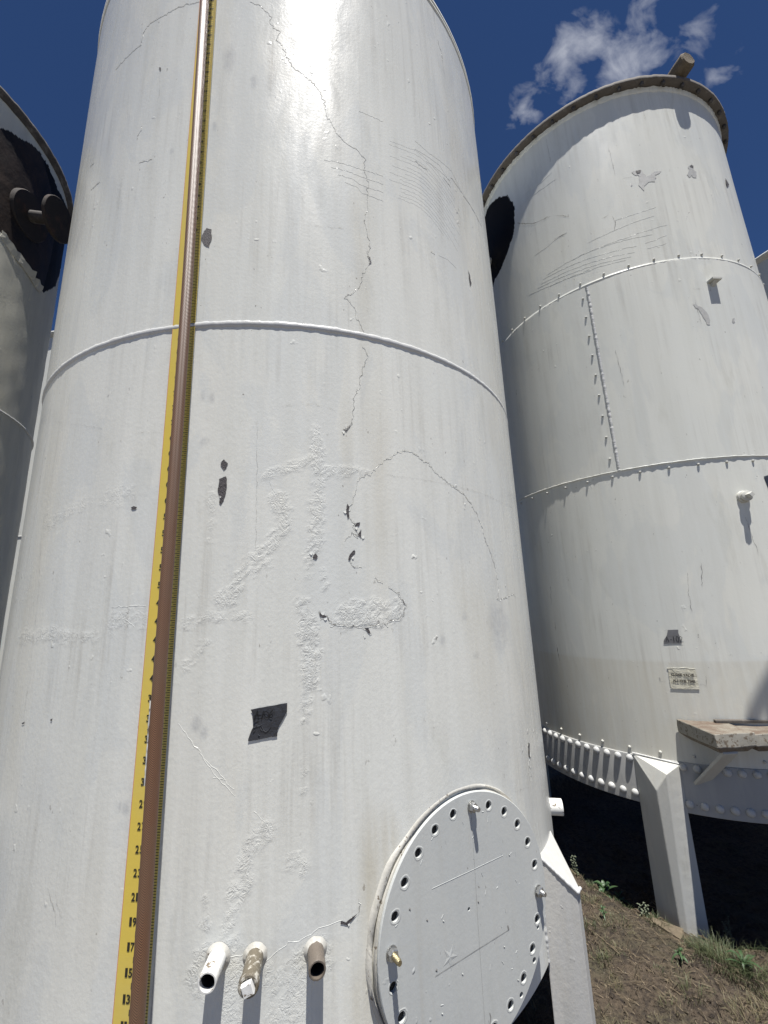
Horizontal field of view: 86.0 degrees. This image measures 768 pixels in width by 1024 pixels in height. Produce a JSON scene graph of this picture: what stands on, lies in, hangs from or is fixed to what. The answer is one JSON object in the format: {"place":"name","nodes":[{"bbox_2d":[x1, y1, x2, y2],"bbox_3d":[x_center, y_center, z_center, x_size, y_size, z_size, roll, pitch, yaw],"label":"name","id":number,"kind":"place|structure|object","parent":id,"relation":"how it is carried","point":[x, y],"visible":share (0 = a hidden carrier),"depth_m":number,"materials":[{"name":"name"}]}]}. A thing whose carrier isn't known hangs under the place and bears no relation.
{"place":"outdoors","nodes":[
{"label":"outdoors","id":0,"kind":"place"},
{"bbox_2d":[0,0,767,330],"label":"sky","id":1,"kind":"structure","parent":0,"point":[524,61],"materials":[{"name":"blue"}]},
{"bbox_2d":[512,765,767,1023],"bbox_3d":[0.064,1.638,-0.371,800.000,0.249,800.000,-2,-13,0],"label":"ground","id":2,"kind":"structure","parent":0,"point":[599,829],"depth_m":2.42,"materials":[{"name":"brown soil"}]},
{"bbox_2d":[0,331,53,667],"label":"background tank","id":3,"kind":"object","parent":2,"relation":"on","point":[24,505],"visible":0.05,"depth_m":4.54,"materials":[{"name":"white metal"}]},
{"bbox_2d":[0,86,72,645],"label":"weathered tank","id":4,"kind":"object","parent":2,"relation":"on","point":[36,206],"visible":0.98,"depth_m":2.71,"materials":[{"name":"white metal"}]},
{"bbox_2d":[0,0,595,1023],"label":"storage tank","id":5,"kind":"object","parent":2,"relation":"on","point":[364,834],"visible":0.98,"depth_m":1.32,"materials":[{"name":"white metal"}]},
{"bbox_2d":[112,0,216,1023],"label":"measuring board","id":6,"kind":"object","parent":5,"relation":"attached to","point":[121,1006],"visible":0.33,"depth_m":1.17,"materials":[{"name":"yellow wood"}]},
{"bbox_2d":[129,0,208,1023],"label":"sight hose","id":7,"kind":"object","parent":5,"relation":"hanging from","point":[138,999],"visible":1,"depth_m":1.07,"materials":[{"name":"paint"}]},
{"bbox_2d":[248,703,286,740],"bbox_3d":[-0.316,0.572,1.123,0.102,0.089,0.006,0,-13,-8],"label":"tape label","id":8,"kind":"object","parent":5,"relation":"attached to","point":[267,720],"visible":1,"depth_m":1.12,"materials":[{"name":"grey plastic"}]},
{"bbox_2d":[571,855,578,874],"bbox_3d":[1.170,2.186,2.520,0.051,0.160,0.060,-2,-13,0],"label":"weed","id":9,"kind":"object","parent":2,"relation":"on","point":[575,865],"visible":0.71,"depth_m":2.53,"materials":[{"name":"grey plant"}]},
{"bbox_2d":[599,905,607,918],"bbox_3d":[1.113,2.010,2.063,0.060,0.070,0.044,1,-13,-14],"label":"weed","id":10,"kind":"object","parent":2,"relation":"on","point":[602,910],"visible":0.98,"depth_m":2.07,"materials":[{"name":"green plant"}]},
{"bbox_2d":[593,880,617,897],"bbox_3d":[1.230,2.125,2.308,0.141,0.097,0.116,-14,-17,42],"label":"weed","id":11,"kind":"object","parent":2,"relation":"on","point":[603,886],"visible":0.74,"depth_m":2.31,"materials":[{"name":"green plant"}]},
{"bbox_2d":[614,891,633,907],"bbox_3d":[1.380,2.300,2.423,0.136,0.078,0.119,0,-13,-9],"label":"weed","id":12,"kind":"object","parent":2,"relation":"on","point":[620,898],"visible":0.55,"depth_m":2.44,"materials":[{"name":"green plant"}]},
{"bbox_2d":[482,52,767,940],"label":"riveted tank","id":13,"kind":"object","parent":2,"relation":"on","point":[630,298],"visible":0.82,"depth_m":2.63,"materials":[{"name":"white metal"}]},
{"bbox_2d":[664,630,681,643],"bbox_3d":[1.601,0.693,2.288,0.093,0.076,0.002,-9,-15,29],"label":"tape label","id":14,"kind":"object","parent":13,"relation":"attached to","point":[672,636],"visible":1,"depth_m":2.29,"materials":[{"name":"grey plastic"}]},
{"bbox_2d":[668,668,698,689],"bbox_3d":[1.621,0.903,2.235,0.129,0.111,0.008,-9,-14,28],"label":"paper sign","id":15,"kind":"object","parent":13,"relation":"attached to","point":[682,678],"visible":1,"depth_m":2.23,"materials":[{"name":"beige paper"}]},
{"bbox_2d":[677,719,767,784],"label":"platform","id":16,"kind":"structure","parent":13,"relation":"attached to","point":[726,740],"depth_m":2.00,"materials":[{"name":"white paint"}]},
{"bbox_2d":[519,859,767,1023],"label":"grass","id":17,"kind":"structure","parent":2,"relation":"on","point":[718,949],"depth_m":1.79,"materials":[{"name":"green plant"}]},
{"bbox_2d":[637,902,649,916],"bbox_3d":[1.321,2.030,2.095,0.053,0.069,0.049,-2,-13,0],"label":"weed","id":18,"kind":"object","parent":2,"relation":"on","point":[645,908],"visible":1,"depth_m":2.10,"materials":[{"name":"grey plant"}]},
{"bbox_2d":[652,917,683,941],"bbox_3d":[1.376,2.027,1.996,0.128,0.025,0.080,-11,-15,33],"label":"wood scrap","id":19,"kind":"object","parent":2,"relation":"on","point":[675,931],"visible":0.82,"depth_m":1.99,"materials":[{"name":"beige wood"}]},
{"bbox_2d":[569,868,767,1023],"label":"dry straw","id":20,"kind":"object","parent":2,"relation":"on","point":[719,983],"visible":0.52,"depth_m":1.76,"materials":[{"name":"beige plant"}]},
{"bbox_2d":[572,872,767,1023],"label":"soil clods","id":21,"kind":"object","parent":2,"relation":"on","point":[685,1010],"visible":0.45,"depth_m":1.79,"materials":[{"name":"brown soil"}]},
{"bbox_2d":[671,946,687,962],"bbox_3d":[1.295,1.940,1.796,0.067,0.070,0.061,6,-15,-33],"label":"weed","id":22,"kind":"object","parent":2,"relation":"on","point":[679,953],"visible":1,"depth_m":1.80,"materials":[{"name":"green plant"}]},
{"bbox_2d":[721,916,735,947],"bbox_3d":[1.679,2.101,1.998,0.058,0.227,0.036,2,-14,-20],"label":"weed","id":23,"kind":"object","parent":2,"relation":"on","point":[730,934],"visible":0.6,"depth_m":2.01,"materials":[{"name":"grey plant"}]},
{"bbox_2d":[725,950,762,969],"bbox_3d":[1.544,1.960,1.792,0.134,0.090,0.152,-8,-14,23],"label":"weed","id":24,"kind":"object","parent":2,"relation":"on","point":[742,959],"visible":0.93,"depth_m":1.78,"materials":[{"name":"green plant"}]},
{"bbox_2d":[755,250,767,298],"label":"background tank","id":25,"kind":"object","parent":2,"relation":"on","point":[762,262],"visible":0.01,"depth_m":4.27,"materials":[{"name":"white metal"}]}
]}

